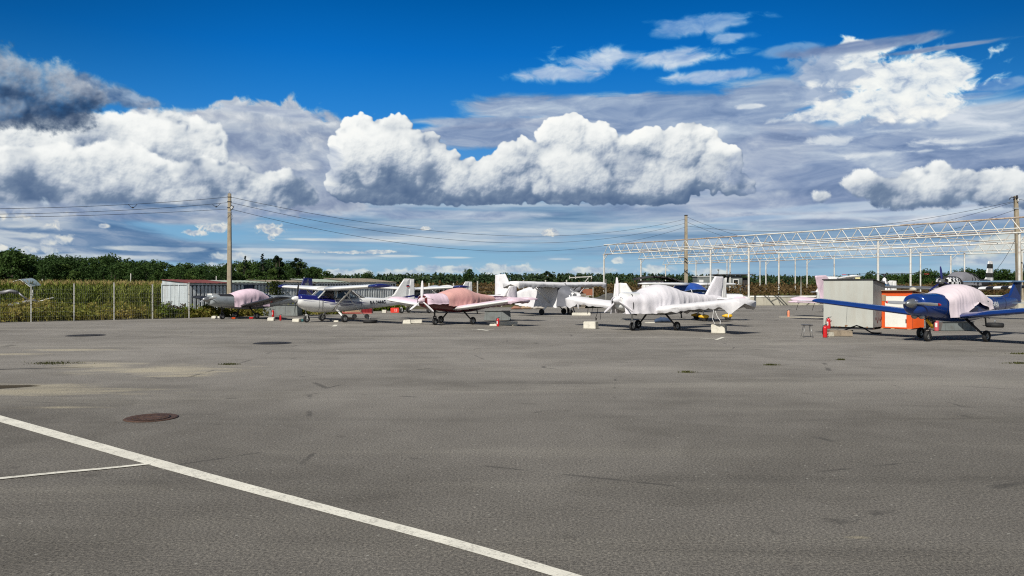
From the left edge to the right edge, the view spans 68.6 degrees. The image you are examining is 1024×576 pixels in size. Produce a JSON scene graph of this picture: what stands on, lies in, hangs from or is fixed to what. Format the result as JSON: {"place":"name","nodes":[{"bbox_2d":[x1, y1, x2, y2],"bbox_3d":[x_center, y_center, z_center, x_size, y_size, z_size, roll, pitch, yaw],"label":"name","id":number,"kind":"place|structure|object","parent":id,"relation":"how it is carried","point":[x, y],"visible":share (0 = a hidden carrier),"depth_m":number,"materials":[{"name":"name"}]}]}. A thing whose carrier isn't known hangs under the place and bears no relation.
{"place":"outdoors","nodes":[
{"label":"outdoors","id":0,"kind":"place"},
{"bbox_2d":[0,301,521,322],"bbox_3d":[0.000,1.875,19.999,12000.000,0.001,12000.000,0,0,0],"label":"ground","id":1,"kind":"structure","parent":0,"point":[417,307],"depth_m":58.99,"materials":[{"name":"asphalt"}]},
{"bbox_2d":[0,247,39,280],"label":"leafy tree","id":2,"kind":"object","parent":1,"relation":"on","point":[7,258],"visible":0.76,"depth_m":149.30,"materials":[{"name":"green plant"}]},
{"bbox_2d":[9,258,33,279],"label":"leafy tree","id":3,"kind":"object","parent":1,"relation":"on","point":[18,277],"visible":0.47,"depth_m":149.47,"materials":[{"name":"green plant"}]},
{"bbox_2d":[0,289,53,306],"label":"wrecked light aircraft","id":4,"kind":"object","parent":1,"relation":"on","point":[11,291],"visible":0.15,"depth_m":44.82,"materials":[{"name":"metal"}]},
{"bbox_2d":[13,278,40,297],"bbox_3d":[-30.431,0.618,47.070,1.235,2.527,0.870,0,0,0],"label":"curved shelter","id":5,"kind":"object","parent":1,"relation":"on","point":[35,282],"visible":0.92,"depth_m":47.01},
{"bbox_2d":[24,256,42,277],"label":"leafy tree","id":6,"kind":"object","parent":1,"relation":"on","point":[33,261],"visible":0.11,"depth_m":168.27,"materials":[{"name":"green plant"}]},
{"bbox_2d":[34,264,57,280],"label":"leafy tree","id":7,"kind":"object","parent":1,"relation":"on","point":[46,269],"visible":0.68,"depth_m":145.48,"materials":[{"name":"green plant"}]},
{"bbox_2d":[42,258,67,281],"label":"leafy tree","id":8,"kind":"object","parent":1,"relation":"on","point":[54,264],"visible":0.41,"depth_m":150.14,"materials":[{"name":"green plant"}]},
{"bbox_2d":[55,264,71,280],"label":"leafy tree","id":9,"kind":"object","parent":1,"relation":"on","point":[64,267],"visible":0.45,"depth_m":152.02,"materials":[{"name":"green plant"}]},
{"bbox_2d":[61,259,79,278],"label":"leafy tree","id":10,"kind":"object","parent":1,"relation":"on","point":[74,266],"visible":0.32,"depth_m":161.75,"materials":[{"name":"green plant"}]},
{"bbox_2d":[66,270,81,281],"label":"leafy tree","id":11,"kind":"object","parent":1,"relation":"on","point":[75,273],"visible":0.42,"depth_m":147.27,"materials":[{"name":"green plant"}]},
{"bbox_2d":[0,277,160,312],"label":"corn field","id":12,"kind":"structure","parent":1,"relation":"on","point":[84,294],"depth_m":49.70,"materials":[{"name":"green plant"}]},
{"bbox_2d":[0,279,161,285],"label":"corn tassels","id":13,"kind":"object","parent":12,"relation":"on","point":[94,282],"visible":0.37,"depth_m":50.15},
{"bbox_2d":[77,266,97,281],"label":"leafy tree","id":14,"kind":"object","parent":1,"relation":"on","point":[86,274],"visible":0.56,"depth_m":149.27,"materials":[{"name":"green plant"}]},
{"bbox_2d":[79,258,100,281],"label":"leafy tree","id":15,"kind":"object","parent":1,"relation":"on","point":[87,262],"visible":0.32,"depth_m":157.48,"materials":[{"name":"green plant"}]},
{"bbox_2d":[4,283,189,321],"bbox_3d":[-24.415,0.869,42.804,11.809,2.419,0.463,0,0,-42],"label":"fence","id":16,"kind":"object","parent":1,"relation":"on","point":[73,302],"visible":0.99,"depth_m":43.88,"materials":[{"name":"metal"}]},
{"bbox_2d":[93,266,110,280],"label":"leafy tree","id":17,"kind":"object","parent":1,"relation":"on","point":[103,271],"visible":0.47,"depth_m":155.79,"materials":[{"name":"green plant"}]},
{"bbox_2d":[90,254,114,272],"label":"leafy tree","id":18,"kind":"object","parent":1,"relation":"on","point":[105,260],"visible":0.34,"depth_m":177.22,"materials":[{"name":"green plant"}]},
{"bbox_2d":[105,264,122,280],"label":"leafy tree","id":19,"kind":"object","parent":1,"relation":"on","point":[115,270],"visible":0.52,"depth_m":145.62,"materials":[{"name":"green plant"}]},
{"bbox_2d":[111,263,132,280],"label":"leafy tree","id":20,"kind":"object","parent":1,"relation":"on","point":[123,271],"visible":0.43,"depth_m":150.27,"materials":[{"name":"green plant"}]},
{"bbox_2d":[125,266,147,281],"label":"leafy tree","id":21,"kind":"object","parent":1,"relation":"on","point":[137,273],"visible":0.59,"depth_m":145.37,"materials":[{"name":"green plant"}]},
{"bbox_2d":[133,264,158,281],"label":"leafy tree","id":22,"kind":"object","parent":1,"relation":"on","point":[145,269],"visible":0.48,"depth_m":147.59,"materials":[{"name":"green plant"}]},
{"bbox_2d":[146,263,170,279],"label":"leafy tree","id":23,"kind":"object","parent":1,"relation":"on","point":[157,266],"visible":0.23,"depth_m":162.04,"materials":[{"name":"green plant"}]},
{"bbox_2d":[159,268,174,278],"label":"leafy tree","id":24,"kind":"object","parent":1,"relation":"on","point":[166,273],"visible":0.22,"depth_m":149.81,"materials":[{"name":"green plant"}]},
{"bbox_2d":[169,266,187,279],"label":"leafy tree","id":25,"kind":"object","parent":1,"relation":"on","point":[179,271],"visible":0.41,"depth_m":146.15,"materials":[{"name":"green plant"}]},
{"bbox_2d":[0,296,360,321],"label":"weeds","id":26,"kind":"object","parent":1,"relation":"on","point":[46,311],"visible":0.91,"depth_m":44.80,"materials":[{"name":"green plant"}]},
{"bbox_2d":[160,279,232,309],"bbox_3d":[-21.451,0.638,51.199,3.240,2.491,3.470,0,0,34],"label":"storage container","id":27,"kind":"object","parent":1,"relation":"on","point":[174,291],"visible":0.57,"depth_m":50.00,"materials":[{"name":"metal"}]},
{"bbox_2d":[190,267,209,279],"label":"leafy tree","id":28,"kind":"object","parent":1,"relation":"on","point":[200,270],"visible":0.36,"depth_m":158.69,"materials":[{"name":"green plant"}]},
{"bbox_2d":[218,268,232,279],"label":"leafy tree","id":29,"kind":"object","parent":1,"relation":"on","point":[224,274],"visible":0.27,"depth_m":187.05,"materials":[{"name":"green plant"}]},
{"bbox_2d":[227,190,233,315],"bbox_3d":[-18.823,-2.341,50.196,0.472,8.449,0.260,0,0,0],"label":"utility pole","id":30,"kind":"object","parent":1,"relation":"on","point":[229,251],"visible":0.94,"depth_m":50.11,"materials":[{"name":"wood"}]},
{"bbox_2d":[0,209,222,217],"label":"overhead wire","id":31,"kind":"object","parent":30,"relation":"attached to","point":[112,214],"visible":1,"depth_m":43.51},
{"bbox_2d":[1,197,224,208],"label":"overhead wire","id":32,"kind":"object","parent":30,"relation":"attached to","point":[103,205],"visible":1,"depth_m":43.14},
{"bbox_2d":[23,202,227,213],"bbox_3d":[-24.134,-4.539,42.164,0.493,2.402,19.107,0,0,33],"label":"overhead wire","id":33,"kind":"object","parent":30,"relation":"attached to","point":[121,210],"visible":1,"depth_m":43.81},
{"bbox_2d":[232,209,677,251],"bbox_3d":[0.744,-5.227,69.119,54.460,3.909,0.067,0,0,-44],"label":"overhead wire","id":34,"kind":"object","parent":30,"relation":"attached to","point":[450,248],"visible":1,"depth_m":63.52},
{"bbox_2d":[232,197,683,235],"bbox_3d":[0.744,-6.394,69.119,54.460,3.453,0.067,0,0,-44],"label":"overhead wire","id":35,"kind":"object","parent":30,"relation":"attached to","point":[430,230],"visible":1,"depth_m":61.14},
{"bbox_2d":[234,203,683,242],"bbox_3d":[0.744,-5.847,69.119,54.460,3.610,0.067,0,0,-44],"label":"overhead wire","id":36,"kind":"object","parent":30,"relation":"attached to","point":[429,237],"visible":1,"depth_m":60.83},
{"bbox_2d":[232,271,245,279],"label":"leafy tree","id":37,"kind":"object","parent":1,"relation":"on","point":[235,277],"visible":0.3,"depth_m":190.82,"materials":[{"name":"green plant"}]},
{"bbox_2d":[211,280,272,310],"bbox_3d":[-19.575,0.653,53.980,3.240,2.467,3.420,0,0,34],"label":"storage container","id":38,"kind":"object","parent":1,"relation":"on","point":[245,284],"visible":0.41,"depth_m":53.28,"materials":[{"name":"grey paint"}]},
{"bbox_2d":[241,256,250,279],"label":"spruce tree","id":39,"kind":"object","parent":1,"relation":"on","point":[245,264],"visible":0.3,"depth_m":194.78,"materials":[{"name":"green plant"}]},
{"bbox_2d":[244,270,258,280],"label":"leafy tree","id":40,"kind":"object","parent":1,"relation":"on","point":[247,276],"visible":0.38,"depth_m":182.86,"materials":[{"name":"green plant"}]},
{"bbox_2d":[249,263,259,277],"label":"leafy tree","id":41,"kind":"object","parent":1,"relation":"on","point":[253,268],"visible":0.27,"depth_m":193.57,"materials":[{"name":"green plant"}]},
{"bbox_2d":[253,269,266,279],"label":"leafy tree","id":42,"kind":"object","parent":1,"relation":"on","point":[257,273],"visible":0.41,"depth_m":186.76,"materials":[{"name":"green plant"}]},
{"bbox_2d":[257,254,267,279],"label":"spruce tree","id":43,"kind":"object","parent":1,"relation":"on","point":[261,262],"visible":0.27,"depth_m":189.85,"materials":[{"name":"green plant"}]},
{"bbox_2d":[266,268,280,279],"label":"leafy tree","id":44,"kind":"object","parent":1,"relation":"on","point":[270,274],"visible":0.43,"depth_m":185.82,"materials":[{"name":"green plant"}]},
{"bbox_2d":[265,255,284,279],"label":"pine tree","id":45,"kind":"object","parent":1,"relation":"on","point":[276,259],"visible":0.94,"depth_m":187.98,"materials":[{"name":"green plant"}]},
{"bbox_2d":[155,302,405,318],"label":"bright weeds","id":46,"kind":"object","parent":1,"relation":"on","point":[176,310],"visible":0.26,"depth_m":47.56,"materials":[{"name":"green plant"}]},
{"bbox_2d":[247,280,316,304],"bbox_3d":[-17.483,0.628,57.081,3.240,2.520,4.220,0,0,34],"label":"storage container","id":47,"kind":"object","parent":1,"relation":"on","point":[292,292],"visible":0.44,"depth_m":55.92,"materials":[{"name":"metal"}]},
{"bbox_2d":[264,280,288,304],"bbox_3d":[-17.178,0.593,54.399,0.861,2.329,2.416,0,0,34],"label":"climbing shrub","id":48,"kind":"object","parent":47,"relation":"attached to","point":[275,292],"visible":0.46,"depth_m":54.30,"materials":[{"name":"green plant"}]},
{"bbox_2d":[284,268,297,279],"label":"leafy tree","id":49,"kind":"object","parent":1,"relation":"on","point":[292,272],"visible":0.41,"depth_m":185.75,"materials":[{"name":"green plant"}]},
{"bbox_2d":[290,258,305,278],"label":"pine tree","id":50,"kind":"object","parent":1,"relation":"on","point":[298,270],"visible":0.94,"depth_m":187.86,"materials":[{"name":"green plant"}]},
{"bbox_2d":[301,266,320,278],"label":"leafy tree","id":51,"kind":"object","parent":1,"relation":"on","point":[311,272],"visible":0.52,"depth_m":180.56,"materials":[{"name":"green plant"}]},
{"bbox_2d":[291,279,349,286],"bbox_3d":[-15.363,0.568,60.223,3.240,2.645,3.520,0,0,34],"label":"storage container","id":52,"kind":"object","parent":1,"relation":"on","point":[324,282],"visible":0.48,"depth_m":59.61,"materials":[{"name":"metal"}]},
{"bbox_2d":[324,278,395,297],"bbox_3d":[-12.880,0.517,63.903,3.240,2.752,5.520,0,0,34],"label":"storage container","id":53,"kind":"object","parent":1,"relation":"on","point":[377,293],"visible":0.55,"depth_m":63.27,"materials":[{"name":"metal"}]},
{"bbox_2d":[459,269,473,283],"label":"leafy tree","id":54,"kind":"object","parent":1,"relation":"on","point":[468,272],"visible":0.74,"depth_m":229.52,"materials":[{"name":"green plant"}]},
{"bbox_2d":[2,280,1011,289],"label":"scrub","id":55,"kind":"object","parent":1,"relation":"on","point":[636,283],"visible":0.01,"depth_m":141.99,"materials":[{"name":"green plant"}]},
{"bbox_2d":[538,271,552,281],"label":"pine tree","id":56,"kind":"object","parent":1,"relation":"on","point":[546,273],"visible":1,"depth_m":329.95,"materials":[{"name":"green plant"}]},
{"bbox_2d":[594,290,637,299],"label":"gravel heap","id":57,"kind":"object","parent":1,"relation":"on","point":[609,296],"visible":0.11,"depth_m":82.10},
{"bbox_2d":[633,276,683,288],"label":"shed","id":58,"kind":"structure","parent":1,"relation":"on","point":[671,280],"depth_m":93.00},
{"bbox_2d":[322,271,1023,286],"bbox_3d":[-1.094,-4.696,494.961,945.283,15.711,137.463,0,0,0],"label":"forest","id":59,"kind":"object","parent":1,"relation":"on","point":[489,278],"visible":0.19,"depth_m":451.29,"materials":[{"name":"green plant"}]},
{"bbox_2d":[684,215,687,282],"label":"utility pole","id":60,"kind":"object","parent":1,"relation":"on","point":[685,252],"visible":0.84,"depth_m":87.87,"materials":[{"name":"wood"}]},
{"bbox_2d":[690,202,1009,231],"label":"overhead wire","id":61,"kind":"object","parent":60,"relation":"attached to","point":[856,227],"visible":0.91,"depth_m":73.73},
{"bbox_2d":[402,291,1005,305],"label":"green weeds","id":62,"kind":"object","parent":1,"relation":"on","point":[746,295],"visible":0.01,"depth_m":88.93,"materials":[{"name":"green plant"}]},
{"bbox_2d":[692,270,718,287],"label":"site cabin","id":63,"kind":"object","parent":1,"relation":"on","point":[702,279],"visible":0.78,"depth_m":98.00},
{"bbox_2d":[396,279,1023,305],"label":"dry grass","id":64,"kind":"structure","parent":1,"relation":"on","point":[489,288],"depth_m":92.70,"materials":[{"name":"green plant"}]},
{"bbox_2d":[708,274,753,293],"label":"site cabin","id":65,"kind":"object","parent":1,"relation":"on","point":[738,278],"visible":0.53,"depth_m":98.00,"materials":[{"name":"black metal"}]},
{"bbox_2d":[602,216,1023,307],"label":"hangar frame","id":66,"kind":"object","parent":1,"relation":"on","point":[936,235],"visible":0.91,"depth_m":82.03,"materials":[{"name":"white paint"}]},
{"bbox_2d":[745,295,1002,304],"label":"concrete wall","id":67,"kind":"structure","parent":1,"relation":"on","point":[767,300],"depth_m":82.81,"materials":[{"name":"concrete"}]},
{"bbox_2d":[888,274,904,283],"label":"leafy tree","id":68,"kind":"object","parent":1,"relation":"on","point":[897,277],"visible":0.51,"depth_m":210.54,"materials":[{"name":"green plant"}]},
{"bbox_2d":[906,270,929,284],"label":"leafy tree","id":69,"kind":"object","parent":1,"relation":"on","point":[915,274],"visible":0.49,"depth_m":207.69,"materials":[{"name":"green plant"}]},
{"bbox_2d":[918,268,936,283],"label":"leafy tree","id":70,"kind":"object","parent":1,"relation":"on","point":[928,274],"visible":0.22,"depth_m":215.42,"materials":[{"name":"green plant"}]},
{"bbox_2d":[923,271,943,283],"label":"leafy tree","id":71,"kind":"object","parent":1,"relation":"on","point":[935,274],"visible":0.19,"depth_m":212.27,"materials":[{"name":"green plant"}]},
{"bbox_2d":[974,269,994,278],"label":"leafy tree","id":72,"kind":"object","parent":1,"relation":"on","point":[980,275],"visible":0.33,"depth_m":207.38,"materials":[{"name":"green plant"}]},
{"bbox_2d":[993,269,1013,284],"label":"leafy tree","id":73,"kind":"object","parent":1,"relation":"on","point":[1002,273],"visible":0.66,"depth_m":211.63,"materials":[{"name":"green plant"}]},
{"bbox_2d":[0,0,1023,278],"bbox_3d":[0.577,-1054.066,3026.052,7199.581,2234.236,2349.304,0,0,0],"label":"sky","id":74,"kind":"structure","parent":0,"point":[526,132],"depth_m":3881.23,"materials":[{"name":"blue"}]},
{"bbox_2d":[0,305,1023,575],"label":"apron","id":75,"kind":"object","parent":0,"point":[768,441],"visible":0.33,"depth_m":8.78,"materials":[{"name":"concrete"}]},
{"bbox_2d":[0,385,36,388],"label":"puddle stain","id":76,"kind":"object","parent":75,"relation":"on","point":[8,386],"visible":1,"depth_m":14.12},
{"bbox_2d":[26,361,94,364],"bbox_3d":[-11.227,1.837,18.462,1.947,0.051,0.959,0,0,0],"label":"grass tuft","id":77,"kind":"object","parent":75,"relation":"on","point":[57,362],"visible":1,"depth_m":18.47,"materials":[{"name":"green plant"}]},
{"bbox_2d":[0,463,149,478],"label":"painted line","id":78,"kind":"object","parent":75,"relation":"on","point":[72,471],"visible":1,"depth_m":7.55,"materials":[{"name":"white paint"}]},
{"bbox_2d":[67,334,104,336],"bbox_3d":[-16.768,1.863,29.520,1.438,0.012,1.438,0,0,0],"label":"manhole cover","id":79,"kind":"object","parent":75,"relation":"on","point":[82,335],"visible":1,"depth_m":29.36,"materials":[{"name":"metal"}]},
{"bbox_2d":[123,413,178,422],"bbox_3d":[-5.150,1.850,10.713,0.731,0.012,0.731,0,0,0],"label":"manhole cover","id":80,"kind":"object","parent":75,"relation":"on","point":[154,417],"visible":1,"depth_m":10.69,"materials":[{"name":"metal"}]},
{"bbox_2d":[192,277,312,318],"bbox_3d":[-16.580,0.571,46.965,8.182,2.621,8.170,0,0,5],"label":"light aircraft","id":81,"kind":"object","parent":75,"relation":"on","point":[250,299],"visible":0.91,"depth_m":45.39,"materials":[{"name":"fabric"}]},
{"bbox_2d":[253,342,290,344],"bbox_3d":[-8.093,1.860,25.341,1.276,0.012,1.276,0,0,0],"label":"manhole cover","id":82,"kind":"object","parent":75,"relation":"on","point":[266,343],"visible":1,"depth_m":25.09,"materials":[{"name":"metal"}]},
{"bbox_2d":[263,305,301,315],"bbox_3d":[-15.607,1.492,51.041,2.354,0.745,1.225,0,0,0],"label":"tin box","id":83,"kind":"object","parent":75,"relation":"on","point":[285,310],"visible":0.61,"depth_m":50.47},
{"bbox_2d":[0,415,580,575],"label":"painted line","id":84,"kind":"object","parent":75,"relation":"on","point":[416,532],"visible":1,"depth_m":6.56,"materials":[{"name":"white paint"}]},
{"bbox_2d":[260,318,399,320],"bbox_3d":[-10.895,1.860,44.760,9.284,0.042,0.920,0,0,19],"label":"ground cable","id":85,"kind":"object","parent":75,"relation":"on","point":[336,319],"visible":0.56,"depth_m":44.64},
{"bbox_2d":[278,279,414,321],"bbox_3d":[-8.872,0.654,42.940,8.030,2.450,11.031,0,0,-43],"label":"light aircraft","id":86,"kind":"object","parent":75,"relation":"on","point":[325,299],"visible":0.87,"depth_m":41.59,"materials":[{"name":"white metal"}]},
{"bbox_2d":[342,308,372,318],"bbox_3d":[-9.482,1.481,46.147,1.785,0.800,0.665,0,0,-3],"label":"generator cart","id":87,"kind":"object","parent":75,"relation":"on","point":[366,312],"visible":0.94,"depth_m":45.88,"materials":[{"name":"red metal"}]},
{"bbox_2d":[375,281,471,312],"bbox_3d":[-6.026,0.679,58.096,11.031,2.420,8.030,0,0,44],"label":"light aircraft","id":88,"kind":"object","parent":75,"relation":"on","point":[466,285],"visible":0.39,"depth_m":56.13,"materials":[{"name":"white metal"}]},
{"bbox_2d":[387,281,537,324],"bbox_3d":[-2.083,0.754,39.989,9.048,2.246,7.781,0,0,40],"label":"light aircraft","id":89,"kind":"object","parent":75,"relation":"on","point":[464,300],"visible":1,"depth_m":38.29,"materials":[{"name":"fabric"}]},
{"bbox_2d":[484,311,510,319],"bbox_3d":[-0.838,1.582,43.796,1.561,0.554,0.925,0,0,0],"label":"tin box","id":90,"kind":"object","parent":75,"relation":"on","point":[494,315],"visible":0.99,"depth_m":43.37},
{"bbox_2d":[494,321,517,324],"bbox_3d":[-0.300,1.777,37.774,1.170,0.196,0.367,0,0,0],"label":"concrete block","id":91,"kind":"object","parent":75,"relation":"on","point":[507,322],"depth_m":37.60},
{"bbox_2d":[490,274,606,314],"bbox_3d":[1.725,0.423,54.264,8.131,2.925,10.099,0,0,42],"label":"light aircraft","id":92,"kind":"object","parent":75,"relation":"on","point":[551,294],"visible":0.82,"depth_m":52.62,"materials":[{"name":"metal"}]},
{"bbox_2d":[583,321,597,328],"bbox_3d":[3.631,1.703,34.483,0.588,0.340,0.469,0,0,26],"label":"concrete block","id":93,"kind":"object","parent":75,"relation":"on","point":[590,324],"depth_m":34.31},
{"bbox_2d":[565,276,755,330],"bbox_3d":[7.454,0.652,34.578,7.780,2.443,10.098,0,0,-37],"label":"light aircraft","id":94,"kind":"object","parent":75,"relation":"on","point":[658,299],"visible":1,"depth_m":32.94,"materials":[{"name":"white fabric"}]},
{"bbox_2d":[654,317,671,322],"bbox_3d":[8.208,1.725,40.710,0.950,0.327,0.414,0,0,0],"label":"tarp bundle","id":95,"kind":"object","parent":75,"relation":"on","point":[662,319],"visible":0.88,"depth_m":40.57,"materials":[{"name":"blue fabric"}]},
{"bbox_2d":[613,283,749,320],"bbox_3d":[9.812,0.789,43.465,7.860,2.180,5.200,0,0,3],"label":"light aircraft","id":96,"kind":"object","parent":75,"relation":"on","point":[623,287],"visible":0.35,"depth_m":43.23,"materials":[{"name":"white metal"}]},
{"bbox_2d":[638,282,735,311],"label":"light aircraft","id":97,"kind":"object","parent":75,"relation":"on","point":[685,286],"visible":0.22,"depth_m":58.82,"materials":[{"name":"metal"}]},
{"bbox_2d":[711,324,726,333],"bbox_3d":[8.570,1.688,31.040,0.571,0.366,0.437,0,0,29],"label":"concrete block","id":98,"kind":"object","parent":75,"relation":"on","point":[719,328],"depth_m":30.86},
{"bbox_2d":[788,275,827,309],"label":"light aircraft","id":99,"kind":"object","parent":75,"relation":"on","point":[820,293],"visible":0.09,"depth_m":43.95,"materials":[{"name":"white paint"}]},
{"bbox_2d":[827,330,852,336],"bbox_3d":[12.719,1.753,29.154,0.882,0.232,0.519,0,0,9],"label":"concrete block","id":100,"kind":"object","parent":75,"relation":"on","point":[847,333],"depth_m":28.90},
{"bbox_2d":[811,275,896,310],"bbox_3d":[27.814,0.438,60.462,8.030,2.905,3.600,0,0,-18],"label":"light aircraft","id":101,"kind":"object","parent":75,"relation":"on","point":[854,276],"visible":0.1,"depth_m":59.55,"materials":[{"name":"white metal"}]},
{"bbox_2d":[822,279,886,329],"bbox_3d":[15.979,0.731,35.006,2.240,2.285,2.180,0,0,40],"label":"storage cabinet","id":102,"kind":"object","parent":75,"relation":"on","point":[868,291],"visible":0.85,"depth_m":34.18,"materials":[{"name":"metal"}]},
{"bbox_2d":[842,273,913,289],"bbox_3d":[27.941,0.399,56.265,4.658,2.978,3.849,0,0,-13],"label":"gyroplane","id":103,"kind":"object","parent":75,"relation":"on","point":[885,280],"visible":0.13,"depth_m":55.91,"materials":[{"name":"white metal"}]},
{"bbox_2d":[880,290,923,329],"bbox_3d":[18.121,0.998,34.732,1.820,1.820,1.600,0,0,-44],"label":"orange cabinet","id":104,"kind":"object","parent":75,"relation":"on","point":[895,321],"visible":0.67,"depth_m":34.23,"materials":[{"name":"metal"}]},
{"bbox_2d":[812,281,1023,341],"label":"light aircraft","id":105,"kind":"object","parent":75,"relation":"on","point":[956,303],"visible":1,"depth_m":26.30,"materials":[{"name":"blue paint"}]},
{"bbox_2d":[930,321,975,330],"bbox_3d":[19.436,1.654,33.084,1.524,0.397,0.925,0,0,0],"label":"tin box","id":106,"kind":"object","parent":75,"relation":"on","point":[955,326],"visible":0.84,"depth_m":32.66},
{"bbox_2d":[986,320,1003,327],"bbox_3d":[23.001,1.694,35.729,0.760,0.360,0.756,0,0,0],"label":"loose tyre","id":107,"kind":"object","parent":75,"relation":"on","point":[994,324],"visible":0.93,"depth_m":35.44,"materials":[{"name":"rubber"}]},
{"bbox_2d":[1009,195,1023,300],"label":"utility pole","id":108,"kind":"object","parent":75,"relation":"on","point":[1016,208],"visible":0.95,"depth_m":65.88,"materials":[{"name":"brown wood"}]},
{"bbox_3d":[27.687,1.418,46.582,2.702,0.954,2.992,0,0,-37],"label":"aircraft stand","id":109,"kind":"object","parent":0,"visible":0},
{"bbox_2d":[885,261,1023,290],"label":"light aircraft","id":110,"kind":"object","parent":109,"relation":"on","point":[954,278],"visible":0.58,"depth_m":46.65,"materials":[{"name":"white metal"}]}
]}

